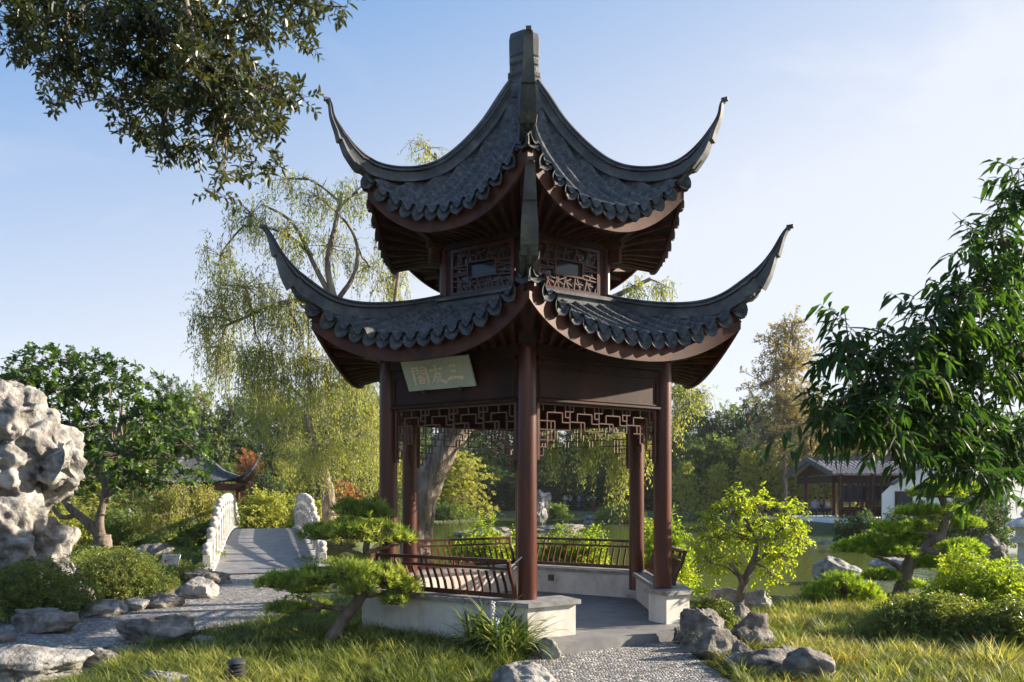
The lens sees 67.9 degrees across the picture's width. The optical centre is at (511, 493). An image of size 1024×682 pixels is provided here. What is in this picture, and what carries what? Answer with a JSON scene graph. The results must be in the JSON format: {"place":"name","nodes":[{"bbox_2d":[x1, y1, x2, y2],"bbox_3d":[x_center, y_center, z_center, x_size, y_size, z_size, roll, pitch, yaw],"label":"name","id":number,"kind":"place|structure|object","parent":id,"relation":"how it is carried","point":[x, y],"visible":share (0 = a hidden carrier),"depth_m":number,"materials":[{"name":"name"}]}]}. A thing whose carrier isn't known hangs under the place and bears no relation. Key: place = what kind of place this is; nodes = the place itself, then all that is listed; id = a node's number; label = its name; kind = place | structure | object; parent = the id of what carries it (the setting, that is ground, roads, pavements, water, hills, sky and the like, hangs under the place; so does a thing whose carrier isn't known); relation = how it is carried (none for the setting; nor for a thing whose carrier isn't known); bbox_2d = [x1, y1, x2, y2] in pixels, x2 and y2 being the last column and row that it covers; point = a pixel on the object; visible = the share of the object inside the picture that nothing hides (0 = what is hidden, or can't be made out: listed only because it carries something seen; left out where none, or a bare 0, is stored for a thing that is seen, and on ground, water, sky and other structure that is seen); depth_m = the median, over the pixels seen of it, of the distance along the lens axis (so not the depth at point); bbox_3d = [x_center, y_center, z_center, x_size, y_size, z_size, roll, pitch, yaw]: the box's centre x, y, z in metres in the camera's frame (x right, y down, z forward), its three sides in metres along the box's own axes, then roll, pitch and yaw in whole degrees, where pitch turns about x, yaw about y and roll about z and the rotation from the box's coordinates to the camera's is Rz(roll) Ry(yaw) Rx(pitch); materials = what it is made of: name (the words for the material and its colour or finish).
{"place":"outdoors","nodes":[
{"label":"outdoors","id":0,"kind":"place"},
{"bbox_2d":[0,573,342,648],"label":"path","id":1,"kind":"structure","parent":0,"point":[233,592],"depth_m":10.59,"materials":[{"name":"grey gravel"}]},
{"bbox_2d":[5,593,532,681],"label":"grass","id":2,"kind":"structure","parent":0,"point":[401,659],"depth_m":7.59,"materials":[{"name":"green plant"}]},
{"bbox_2d":[0,479,1017,681],"bbox_3d":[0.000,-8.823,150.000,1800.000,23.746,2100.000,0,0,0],"label":"ground","id":3,"kind":"structure","parent":0,"point":[813,526],"depth_m":27.30,"materials":[{"name":"green plant"}]},
{"bbox_2d":[0,379,87,595],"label":"scholar rock","id":4,"kind":"object","parent":3,"relation":"on","point":[43,462],"visible":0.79,"depth_m":11.80,"materials":[{"name":"stone"}]},
{"bbox_2d":[10,607,80,633],"bbox_3d":[-5.766,1.605,9.415,0.910,0.368,0.511,0,0,0],"label":"rock","id":5,"kind":"object","parent":3,"relation":"on","point":[37,620],"visible":0.79,"depth_m":9.25,"materials":[{"name":"grey stone"}]},
{"bbox_2d":[0,644,93,681],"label":"rock","id":6,"kind":"object","parent":3,"relation":"on","point":[20,662],"visible":0.86,"depth_m":6.91,"materials":[{"name":"stone"}]},
{"bbox_2d":[0,552,109,621],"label":"bush","id":7,"kind":"object","parent":3,"relation":"on","point":[27,588],"visible":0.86,"depth_m":10.27,"materials":[{"name":"green plant"}]},
{"bbox_2d":[47,498,95,547],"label":"shrub","id":8,"kind":"object","parent":3,"relation":"on","point":[85,536],"visible":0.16,"depth_m":23.98,"materials":[{"name":"green plant"}]},
{"bbox_2d":[71,480,130,523],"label":"yellow green tree","id":9,"kind":"object","parent":3,"relation":"on","point":[92,500],"visible":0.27,"depth_m":41.87,"materials":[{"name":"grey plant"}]},
{"bbox_2d":[79,599,127,617],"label":"rock","id":10,"kind":"object","parent":3,"relation":"on","point":[108,607],"visible":0.72,"depth_m":10.54,"materials":[{"name":"stone"}]},
{"bbox_2d":[84,647,123,666],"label":"rock","id":11,"kind":"object","parent":3,"relation":"on","point":[97,652],"visible":0.49,"depth_m":7.46,"materials":[{"name":"grey stone"}]},
{"bbox_2d":[0,341,219,555],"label":"spreading tree","id":12,"kind":"object","parent":3,"relation":"on","point":[25,373],"visible":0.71,"depth_m":21.26,"materials":[{"name":"green plant"}]},
{"bbox_2d":[0,543,226,592],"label":"ground cover","id":13,"kind":"object","parent":3,"relation":"on","point":[85,552],"visible":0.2,"depth_m":18.25,"materials":[{"name":"green plant"}]},
{"bbox_2d":[74,501,165,543],"bbox_3d":[-13.486,1.124,25.976,3.417,1.744,2.713,0,0,0],"label":"shrub","id":14,"kind":"object","parent":3,"relation":"on","point":[117,526],"visible":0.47,"depth_m":25.53,"materials":[{"name":"green plant"}]},
{"bbox_2d":[76,541,182,599],"bbox_3d":[-6.436,1.250,12.669,1.608,0.933,1.611,0,0,-43],"label":"bush","id":15,"kind":"object","parent":3,"relation":"on","point":[129,584],"visible":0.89,"depth_m":12.45,"materials":[{"name":"green plant"}]},
{"bbox_2d":[88,417,171,510],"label":"green tree","id":16,"kind":"object","parent":3,"relation":"on","point":[127,488],"visible":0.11,"depth_m":59.71,"materials":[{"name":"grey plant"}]},
{"bbox_2d":[115,612,196,643],"bbox_3d":[-4.087,1.576,8.769,1.052,0.426,0.450,0,0,21],"label":"rock","id":17,"kind":"object","parent":3,"relation":"on","point":[180,625],"visible":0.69,"depth_m":8.61,"materials":[{"name":"grey stone"}]},
{"bbox_2d":[124,373,191,512],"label":"dark tree","id":18,"kind":"object","parent":3,"relation":"on","point":[169,383],"visible":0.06,"depth_m":65.66,"materials":[{"name":"green plant"}]},
{"bbox_2d":[127,531,198,552],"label":"shrub","id":19,"kind":"object","parent":3,"relation":"on","point":[171,539],"visible":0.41,"depth_m":20.81,"materials":[{"name":"green plant"}]},
{"bbox_2d":[146,593,184,608],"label":"rock","id":20,"kind":"object","parent":3,"relation":"on","point":[159,601],"visible":0.72,"depth_m":11.32,"materials":[{"name":"grey stone"}]},
{"bbox_2d":[125,478,221,540],"bbox_3d":[-11.178,0.617,24.861,3.479,2.492,2.712,0,0,0],"label":"weeping shrub","id":21,"kind":"object","parent":3,"relation":"on","point":[172,510],"visible":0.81,"depth_m":24.90,"materials":[{"name":"green plant"}]},
{"bbox_2d":[0,0,364,217],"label":"oak tree","id":22,"kind":"object","parent":3,"relation":"on","point":[187,47],"visible":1,"depth_m":4.12,"materials":[{"name":"green plant"}]},
{"bbox_2d":[152,558,213,583],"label":"bush","id":23,"kind":"object","parent":3,"relation":"on","point":[182,568],"visible":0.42,"depth_m":14.62,"materials":[{"name":"green plant"}]},
{"bbox_2d":[165,516,210,551],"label":"shrub","id":24,"kind":"object","parent":3,"relation":"on","point":[185,528],"visible":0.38,"depth_m":22.69,"materials":[{"name":"green plant"}]},
{"bbox_2d":[132,431,261,523],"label":"pavilion","id":25,"kind":"structure","parent":3,"relation":"on","point":[219,474],"depth_m":44.34,"materials":[{"name":"grey tile"}]},
{"bbox_2d":[175,576,219,598],"bbox_3d":[-5.180,1.570,12.450,0.739,0.417,0.457,0,0,0],"label":"rock","id":26,"kind":"object","parent":3,"relation":"on","point":[198,587],"visible":0.84,"depth_m":12.30,"materials":[{"name":"stone"}]},
{"bbox_2d":[152,378,243,507],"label":"green tree","id":27,"kind":"object","parent":3,"relation":"on","point":[204,399],"visible":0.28,"depth_m":63.06,"materials":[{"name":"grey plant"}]},
{"bbox_2d":[187,393,275,511],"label":"dark tree","id":28,"kind":"object","parent":3,"relation":"on","point":[232,436],"visible":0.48,"depth_m":64.19,"materials":[{"name":"plant"}]},
{"bbox_2d":[226,657,246,679],"bbox_3d":[-2.452,1.579,6.763,0.190,0.242,0.190,0,0,0],"label":"path light","id":29,"kind":"object","parent":3,"relation":"on","point":[237,664],"visible":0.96,"depth_m":6.71,"materials":[{"name":"brown metal"}]},
{"bbox_2d":[228,448,270,506],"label":"russet tree","id":30,"kind":"object","parent":3,"relation":"on","point":[250,462],"visible":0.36,"depth_m":49.63,"materials":[{"name":"orange plant"}]},
{"bbox_2d":[225,380,290,496],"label":"green tree","id":31,"kind":"object","parent":3,"relation":"on","point":[269,463],"visible":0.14,"depth_m":67.61,"materials":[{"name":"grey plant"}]},
{"bbox_2d":[236,482,290,528],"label":"shrub","id":32,"kind":"object","parent":3,"relation":"on","point":[256,515],"visible":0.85,"depth_m":36.46,"materials":[{"name":"green plant"}]},
{"bbox_2d":[241,467,287,506],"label":"dark tree","id":33,"kind":"object","parent":3,"relation":"on","point":[270,485],"visible":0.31,"depth_m":43.73,"materials":[{"name":"green plant"}]},
{"bbox_2d":[202,493,328,573],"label":"stone bridge","id":34,"kind":"structure","parent":3,"relation":"on","point":[258,550],"depth_m":19.70,"materials":[{"name":"white stone"}]},
{"bbox_2d":[272,459,307,496],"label":"yellow green tree","id":35,"kind":"object","parent":3,"relation":"on","point":[290,483],"visible":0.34,"depth_m":47.73,"materials":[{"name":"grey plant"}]},
{"bbox_2d":[231,378,400,522],"bbox_3d":[-7.748,-1.686,29.805,6.637,6.825,4.246,0,0,0],"label":"willow tree","id":36,"kind":"object","parent":3,"relation":"on","point":[319,466],"visible":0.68,"depth_m":29.65,"materials":[{"name":"green plant"}]},
{"bbox_2d":[251,492,426,641],"bbox_3d":[-1.983,0.881,8.734,1.947,1.816,1.097,0,0,12],"label":"bonsai pine","id":37,"kind":"object","parent":3,"relation":"on","point":[360,578],"visible":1,"depth_m":8.65,"materials":[{"name":"green plant"}]},
{"bbox_2d":[340,430,401,515],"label":"yellow green tree","id":38,"kind":"object","parent":3,"relation":"on","point":[359,479],"visible":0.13,"depth_m":49.43,"materials":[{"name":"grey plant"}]},
{"bbox_2d":[401,499,486,522],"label":"shrub","id":39,"kind":"object","parent":3,"relation":"on","point":[452,512],"visible":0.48,"depth_m":57.08,"materials":[{"name":"green plant"}]},
{"bbox_2d":[179,131,722,565],"bbox_3d":[-1.206,-2.798,15.517,11.207,9.267,2.517,0,0,0],"label":"willow tree","id":40,"kind":"object","parent":3,"relation":"on","point":[433,471],"visible":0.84,"depth_m":15.43,"materials":[{"name":"green plant"}]},
{"bbox_2d":[428,428,496,497],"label":"dark tree","id":41,"kind":"object","parent":3,"relation":"on","point":[464,449],"visible":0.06,"depth_m":82.37,"materials":[{"name":"green plant"}]},
{"bbox_2d":[441,451,505,520],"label":"yellow green tree","id":42,"kind":"object","parent":3,"relation":"on","point":[468,488],"visible":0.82,"depth_m":59.49,"materials":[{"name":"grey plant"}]},
{"bbox_2d":[441,508,514,563],"bbox_3d":[-0.652,1.072,14.848,1.881,1.591,1.715,0,0,-23],"label":"shrub","id":43,"kind":"object","parent":3,"relation":"on","point":[484,531],"visible":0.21,"depth_m":14.65,"materials":[{"name":"green plant"}]},
{"bbox_2d":[453,465,513,510],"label":"dark tree","id":44,"kind":"object","parent":3,"relation":"on","point":[493,486],"visible":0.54,"depth_m":76.78,"materials":[{"name":"green plant"}]},
{"bbox_2d":[459,430,512,503],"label":"green tree","id":45,"kind":"object","parent":3,"relation":"on","point":[484,455],"visible":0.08,"depth_m":86.91,"materials":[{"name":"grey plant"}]},
{"bbox_2d":[420,593,572,667],"bbox_3d":[-0.046,1.407,8.191,1.685,0.699,1.797,0,0,31],"label":"strap leaved plant","id":46,"kind":"object","parent":3,"relation":"on","point":[494,632],"visible":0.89,"depth_m":7.94,"materials":[{"name":"green leaf"},{"name":"white flower petals"}]},
{"bbox_2d":[485,473,542,510],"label":"dark tree","id":47,"kind":"object","parent":3,"relation":"on","point":[511,484],"visible":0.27,"depth_m":76.61,"materials":[{"name":"green plant"}]},
{"bbox_2d":[482,431,559,499],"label":"dark tree","id":48,"kind":"object","parent":3,"relation":"on","point":[506,462],"visible":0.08,"depth_m":86.20,"materials":[{"name":"green plant"}]},
{"bbox_2d":[490,661,556,681],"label":"rock","id":49,"kind":"object","parent":3,"relation":"on","point":[521,671],"visible":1,"depth_m":6.42,"materials":[{"name":"stone"}]},
{"bbox_2d":[259,25,793,653],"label":"garden pavilion","id":50,"kind":"structure","parent":3,"relation":"on","point":[523,227],"depth_m":9.35,"materials":[{"name":"brown wood"}]},
{"bbox_2d":[401,354,476,393],"bbox_3d":[-0.862,-1.409,9.053,0.970,0.392,0.269,0,0,30],"label":"name board","id":51,"kind":"object","parent":50,"relation":"attached to","point":[425,376],"visible":0.99,"depth_m":8.99,"materials":[{"name":"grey wood"}]},
{"bbox_2d":[451,238,514,294],"bbox_3d":[-0.377,-2.860,9.653,0.940,0.600,0.057,0,0,30],"label":"window","id":52,"kind":"structure","parent":50,"relation":"in","point":[490,267],"depth_m":9.65,"materials":[{"name":"red wood"}]},
{"bbox_2d":[538,238,599,295],"bbox_3d":[0.717,-2.860,9.653,0.940,0.600,0.057,0,0,-30],"label":"window","id":53,"kind":"structure","parent":50,"relation":"in","point":[575,270],"depth_m":9.66,"materials":[{"name":"red wood"}]},
{"bbox_2d":[493,431,578,504],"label":"dark tree","id":54,"kind":"object","parent":3,"relation":"on","point":[544,467],"visible":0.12,"depth_m":83.24,"materials":[{"name":"green plant"}]},
{"bbox_2d":[508,470,576,507],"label":"dark tree","id":55,"kind":"object","parent":3,"relation":"on","point":[544,488],"visible":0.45,"depth_m":76.80,"materials":[{"name":"green plant"}]},
{"bbox_2d":[514,502,573,521],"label":"shrub","id":56,"kind":"object","parent":3,"relation":"on","point":[556,511],"visible":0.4,"depth_m":59.26,"materials":[{"name":"green plant"}]},
{"bbox_2d":[537,521,581,561],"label":"shrub","id":57,"kind":"object","parent":3,"relation":"on","point":[553,534],"visible":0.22,"depth_m":15.13,"materials":[{"name":"green plant"}]},
{"bbox_2d":[552,473,608,510],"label":"dark tree","id":58,"kind":"object","parent":3,"relation":"on","point":[573,483],"visible":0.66,"depth_m":76.57,"materials":[{"name":"green plant"}]},
{"bbox_2d":[544,428,621,509],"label":"dark tree","id":59,"kind":"object","parent":3,"relation":"on","point":[573,459],"visible":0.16,"depth_m":81.95,"materials":[{"name":"green plant"}]},
{"bbox_2d":[554,521,615,564],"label":"shrub","id":60,"kind":"object","parent":3,"relation":"on","point":[588,533],"visible":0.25,"depth_m":14.90,"materials":[{"name":"green plant"}]},
{"bbox_2d":[572,469,645,509],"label":"dark tree","id":61,"kind":"object","parent":3,"relation":"on","point":[601,479],"visible":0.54,"depth_m":76.54,"materials":[{"name":"green plant"}]},
{"bbox_2d":[592,500,651,523],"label":"shrub","id":62,"kind":"object","parent":3,"relation":"on","point":[599,518],"visible":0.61,"depth_m":55.38,"materials":[{"name":"green plant"}]},
{"bbox_2d":[525,641,728,681],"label":"path","id":63,"kind":"structure","parent":3,"relation":"on","point":[649,662],"depth_m":7.50,"materials":[{"name":"grey gravel"}]},
{"bbox_2d":[536,637,561,658],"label":"rock","id":64,"kind":"object","parent":63,"relation":"on","point":[557,652],"visible":0.8,"depth_m":7.80,"materials":[{"name":"stone"}]},
{"bbox_2d":[644,505,702,586],"bbox_3d":[2.755,1.016,13.613,1.448,1.685,1.329,0,0,0],"label":"shrub","id":65,"kind":"object","parent":3,"relation":"on","point":[686,575],"visible":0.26,"depth_m":13.38,"materials":[{"name":"green plant"}]},
{"bbox_2d":[672,459,707,519],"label":"yellow green tree","id":66,"kind":"object","parent":3,"relation":"on","point":[686,470],"visible":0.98,"depth_m":62.72,"materials":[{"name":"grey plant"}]},
{"bbox_2d":[672,388,708,474],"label":"dark tree","id":67,"kind":"object","parent":3,"relation":"on","point":[674,447],"visible":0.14,"depth_m":82.36,"materials":[{"name":"green plant"}]},
{"bbox_2d":[672,435,723,511],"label":"green tree","id":68,"kind":"object","parent":3,"relation":"on","point":[695,455],"visible":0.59,"depth_m":74.08,"materials":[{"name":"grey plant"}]},
{"bbox_2d":[680,607,724,638],"bbox_3d":[2.169,1.541,8.668,0.435,0.491,0.359,0,0,36],"label":"rock","id":69,"kind":"object","parent":3,"relation":"on","point":[696,619],"visible":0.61,"depth_m":8.60,"materials":[{"name":"grey stone"}]},
{"bbox_2d":[675,403,730,509],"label":"dark tree","id":70,"kind":"object","parent":3,"relation":"on","point":[705,426],"visible":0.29,"depth_m":79.24,"materials":[{"name":"green plant"}]},
{"bbox_2d":[688,626,736,658],"bbox_3d":[2.084,1.577,7.920,0.531,0.393,0.310,0,0,0],"label":"rock","id":71,"kind":"object","parent":3,"relation":"on","point":[710,638],"visible":0.75,"depth_m":7.84,"materials":[{"name":"grey stone"}]},
{"bbox_2d":[690,593,738,627],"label":"bush","id":72,"kind":"object","parent":3,"relation":"on","point":[717,605],"visible":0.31,"depth_m":9.51,"materials":[{"name":"green plant"}]},
{"bbox_2d":[695,461,735,515],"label":"yellow green tree","id":73,"kind":"object","parent":3,"relation":"on","point":[716,478],"visible":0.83,"depth_m":62.86,"materials":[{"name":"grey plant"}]},
{"bbox_2d":[695,432,747,510],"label":"green tree","id":74,"kind":"object","parent":3,"relation":"on","point":[718,453],"visible":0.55,"depth_m":74.06,"materials":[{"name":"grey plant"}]},
{"bbox_2d":[703,399,764,483],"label":"green tree","id":75,"kind":"object","parent":3,"relation":"on","point":[728,418],"visible":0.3,"depth_m":79.06,"materials":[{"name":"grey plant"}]},
{"bbox_2d":[724,448,768,513],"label":"yellow green tree","id":76,"kind":"object","parent":3,"relation":"on","point":[748,477],"visible":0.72,"depth_m":62.68,"materials":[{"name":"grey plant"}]},
{"bbox_2d":[686,481,816,603],"bbox_3d":[3.090,0.782,9.899,1.437,1.916,1.492,0,0,43],"label":"tree","id":77,"kind":"object","parent":3,"relation":"on","point":[793,525],"visible":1,"depth_m":9.86,"materials":[{"name":"green plant"}]},
{"bbox_2d":[730,612,774,647],"bbox_3d":[2.577,1.547,8.308,0.566,0.525,0.306,0,0,0],"label":"rock","id":78,"kind":"object","parent":3,"relation":"on","point":[749,627],"visible":0.56,"depth_m":8.24,"materials":[{"name":"grey stone"}]},
{"bbox_2d":[723,428,782,511],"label":"dark tree","id":79,"kind":"object","parent":3,"relation":"on","point":[758,449],"visible":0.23,"depth_m":72.52,"materials":[{"name":"green plant"}]},
{"bbox_2d":[744,589,771,611],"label":"rock","id":80,"kind":"object","parent":3,"relation":"on","point":[757,597],"visible":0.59,"depth_m":10.81,"materials":[{"name":"stone"}]},
{"bbox_2d":[724,648,792,675],"bbox_3d":[2.536,1.629,7.249,0.962,0.300,0.515,0,0,0],"label":"rock","id":81,"kind":"object","parent":3,"relation":"on","point":[768,658],"visible":0.4,"depth_m":7.16,"materials":[{"name":"grey stone"}]},
{"bbox_2d":[723,393,793,507],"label":"dark tree","id":82,"kind":"object","parent":3,"relation":"on","point":[744,405],"visible":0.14,"depth_m":77.84,"materials":[{"name":"green plant"}]},
{"bbox_2d":[759,444,802,514],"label":"yellow green tree","id":83,"kind":"object","parent":3,"relation":"on","point":[777,478],"visible":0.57,"depth_m":62.70,"materials":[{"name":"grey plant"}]},
{"bbox_2d":[734,304,835,513],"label":"tall thin tree","id":84,"kind":"object","parent":3,"relation":"on","point":[789,367],"visible":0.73,"depth_m":59.52,"materials":[{"name":"green plant"}]},
{"bbox_2d":[780,647,835,681],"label":"rock","id":85,"kind":"object","parent":3,"relation":"on","point":[809,659],"visible":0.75,"depth_m":6.73,"materials":[{"name":"grey stone"}]},
{"bbox_2d":[792,451,831,514],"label":"yellow green tree","id":86,"kind":"object","parent":3,"relation":"on","point":[810,498],"visible":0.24,"depth_m":62.76,"materials":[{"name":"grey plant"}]},
{"bbox_2d":[798,568,886,604],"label":"bush","id":87,"kind":"object","parent":3,"relation":"on","point":[848,583],"visible":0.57,"depth_m":11.47,"materials":[{"name":"green plant"}]},
{"bbox_2d":[687,589,1023,681],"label":"grass","id":88,"kind":"structure","parent":3,"relation":"on","point":[840,625],"depth_m":7.80,"materials":[{"name":"green plant"}]},
{"bbox_2d":[830,507,888,541],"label":"bush","id":89,"kind":"object","parent":3,"relation":"on","point":[851,527],"visible":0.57,"depth_m":33.78,"materials":[{"name":"green plant"}]},
{"bbox_2d":[753,156,1023,528],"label":"peach tree","id":90,"kind":"object","parent":3,"relation":"on","point":[962,437],"visible":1,"depth_m":5.13,"materials":[{"name":"green plant"}]},
{"bbox_2d":[785,456,1001,522],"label":"waterside hall","id":91,"kind":"structure","parent":3,"relation":"on","point":[849,495],"depth_m":45.79,"materials":[{"name":"grey tile"}]},
{"bbox_2d":[828,476,991,595],"bbox_3d":[6.627,0.805,12.679,2.750,2.292,1.378,0,0,0],"label":"cloud pine","id":92,"kind":"object","parent":3,"relation":"on","point":[920,553],"visible":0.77,"depth_m":12.52,"materials":[{"name":"green plant"}]},
{"bbox_2d":[859,589,997,646],"bbox_3d":[4.969,1.411,8.863,1.769,0.637,1.339,0,0,0],"label":"bush","id":93,"kind":"object","parent":3,"relation":"on","point":[942,613],"visible":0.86,"depth_m":8.58,"materials":[{"name":"green plant"}]},
{"bbox_2d":[882,465,977,531],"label":"white house","id":94,"kind":"structure","parent":3,"relation":"on","point":[893,496],"depth_m":41.00,"materials":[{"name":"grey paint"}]},
{"bbox_2d":[915,541,1023,609],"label":"bush","id":95,"kind":"object","parent":3,"relation":"on","point":[995,580],"visible":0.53,"depth_m":9.94,"materials":[{"name":"green plant"}]},
{"bbox_2d":[924,486,1017,547],"bbox_3d":[18.273,0.657,29.839,3.276,3.024,3.106,0,0,-20],"label":"bush","id":96,"kind":"object","parent":3,"relation":"on","point":[995,527],"visible":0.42,"depth_m":29.40,"materials":[{"name":"green plant"}]},
{"bbox_2d":[948,631,1023,668],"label":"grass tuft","id":97,"kind":"object","parent":3,"relation":"on","point":[992,656],"visible":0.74,"depth_m":7.37,"materials":[{"name":"green plant"}]},
{"bbox_2d":[958,594,1023,647],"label":"bush","id":98,"kind":"object","parent":3,"relation":"on","point":[1006,621],"visible":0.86,"depth_m":8.25,"materials":[{"name":"green plant"}]},
{"bbox_2d":[1005,511,1023,570],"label":"stone lantern","id":99,"kind":"object","parent":3,"relation":"on","point":[1018,525],"visible":0.74,"depth_m":19.92,"materials":[{"name":"grey stone"}]},
{"bbox_2d":[0,0,1023,457],"label":"sky","id":100,"kind":"structure","parent":0,"point":[859,126],"materials":[{"name":"blue"}]},
{"bbox_2d":[182,517,1017,594],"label":"water","id":101,"kind":"structure","parent":0,"point":[808,559],"depth_m":27.76,"materials":[{"name":"green liquid"}]},
{"bbox_2d":[812,556,868,582],"bbox_3d":[8.059,1.953,18.623,1.241,0.833,0.756,0,0,0],"label":"rock","id":102,"kind":"object","parent":101,"relation":"in","point":[826,564],"visible":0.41,"depth_m":18.55,"materials":[{"name":"stone"}]},
{"bbox_2d":[973,534,1008,559],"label":"rock","id":103,"kind":"object","parent":101,"relation":"in","point":[997,549],"visible":0.48,"depth_m":24.96,"materials":[{"name":"grey stone"}]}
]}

